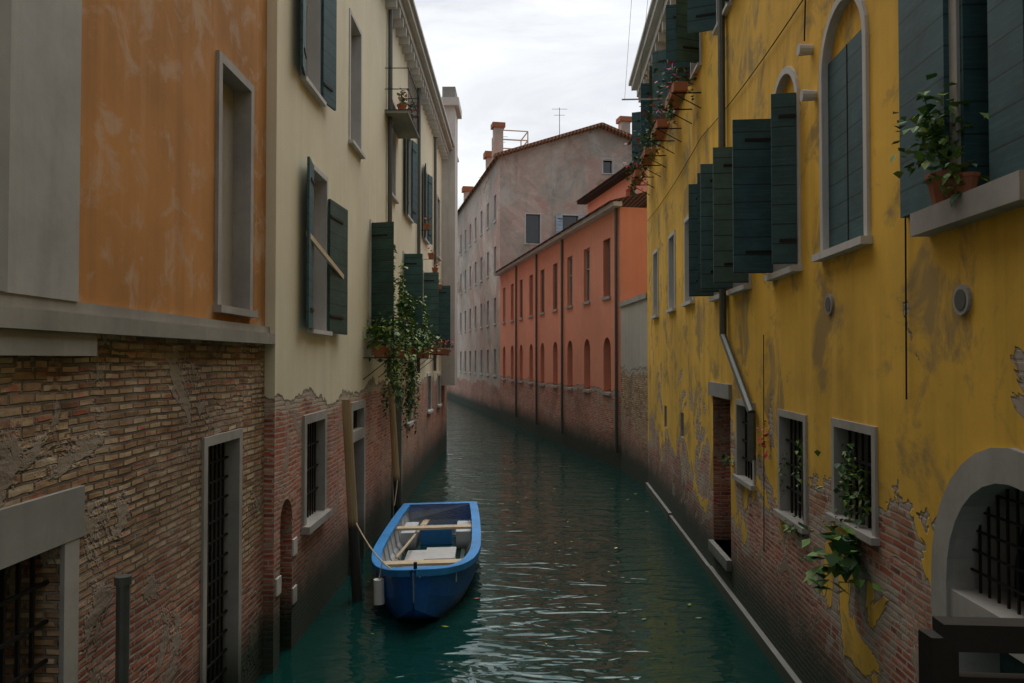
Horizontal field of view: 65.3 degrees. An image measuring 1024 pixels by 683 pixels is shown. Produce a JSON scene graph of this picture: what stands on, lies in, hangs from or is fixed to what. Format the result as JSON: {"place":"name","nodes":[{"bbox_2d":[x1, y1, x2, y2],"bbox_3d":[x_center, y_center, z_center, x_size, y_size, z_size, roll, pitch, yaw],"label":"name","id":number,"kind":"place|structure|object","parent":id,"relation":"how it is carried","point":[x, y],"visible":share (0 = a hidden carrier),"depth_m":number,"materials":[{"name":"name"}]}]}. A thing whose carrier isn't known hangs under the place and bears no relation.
{"place":"outdoors","nodes":[
{"label":"outdoors","id":0,"kind":"place"},
{"bbox_2d":[255,397,784,682],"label":"water","id":1,"kind":"structure","parent":0,"point":[531,590],"depth_m":11.87,"materials":[{"name":"liquid"}]},
{"bbox_2d":[0,0,274,682],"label":"ochre building","id":2,"kind":"structure","parent":1,"relation":"in","point":[136,335],"depth_m":6.04,"materials":[{"name":"paint"}]},
{"bbox_2d":[263,0,461,672],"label":"cream building","id":3,"kind":"structure","parent":1,"relation":"in","point":[357,189],"depth_m":12.57,"materials":[{"name":"paint"}]},
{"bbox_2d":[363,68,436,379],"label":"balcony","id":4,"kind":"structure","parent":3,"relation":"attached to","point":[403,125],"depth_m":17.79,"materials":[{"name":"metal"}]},
{"bbox_2d":[363,88,453,438],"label":"plants","id":5,"kind":"object","parent":3,"relation":"attached to","point":[381,348],"visible":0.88,"depth_m":17.00,"materials":[{"name":"plant"}]},
{"bbox_2d":[341,383,401,600],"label":"mooring poles","id":6,"kind":"object","parent":1,"relation":"in","point":[354,553],"visible":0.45,"depth_m":11.90,"materials":[{"name":"wood"}]},
{"bbox_2d":[372,501,480,618],"bbox_3d":[-1.394,3.557,13.628,1.740,1.003,6.300,-1,-1,-2],"label":"boat","id":7,"kind":"object","parent":1,"relation":"on","point":[438,588],"visible":1,"depth_m":12.45,"materials":[{"name":"wood"}]},
{"bbox_2d":[356,480,420,577],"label":"ropes","id":8,"kind":"object","parent":7,"relation":"attached to","point":[377,556],"visible":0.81,"depth_m":11.64,"materials":[{"name":"fabric"}]},
{"bbox_2d":[368,458,701,644],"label":"floating leaves","id":9,"kind":"object","parent":1,"relation":"on","point":[558,550],"visible":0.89,"depth_m":13.01,"materials":[{"name":"plant"}]},
{"bbox_2d":[447,108,631,418],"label":"grey building","id":10,"kind":"structure","parent":1,"relation":"in","point":[520,200],"depth_m":49.48,"materials":[{"name":"paint"}]},
{"bbox_2d":[494,162,646,468],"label":"salmon building","id":11,"kind":"structure","parent":1,"relation":"in","point":[565,292],"depth_m":31.94,"materials":[{"name":"paint"}]},
{"bbox_2d":[619,293,647,485],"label":"garden wall","id":12,"kind":"structure","parent":1,"relation":"in","point":[634,409],"depth_m":24.00,"materials":[{"name":"paint"}]},
{"bbox_2d":[622,0,1023,682],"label":"yellow building","id":13,"kind":"structure","parent":1,"relation":"in","point":[824,280],"depth_m":7.46,"materials":[{"name":"paint"}]},
{"bbox_2d":[623,59,988,594],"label":"plants","id":14,"kind":"object","parent":13,"relation":"attached to","point":[953,181],"visible":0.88,"depth_m":6.71,"materials":[{"name":"plant"}]},
{"bbox_2d":[918,616,1023,682],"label":"bridge railing","id":15,"kind":"object","parent":13,"relation":"attached to","point":[944,641],"visible":1,"depth_m":1.19,"materials":[{"name":"wood"}]},
{"bbox_2d":[414,0,650,208],"label":"sky","id":16,"kind":"structure","parent":0,"point":[515,63],"materials":[{"name":"white"}]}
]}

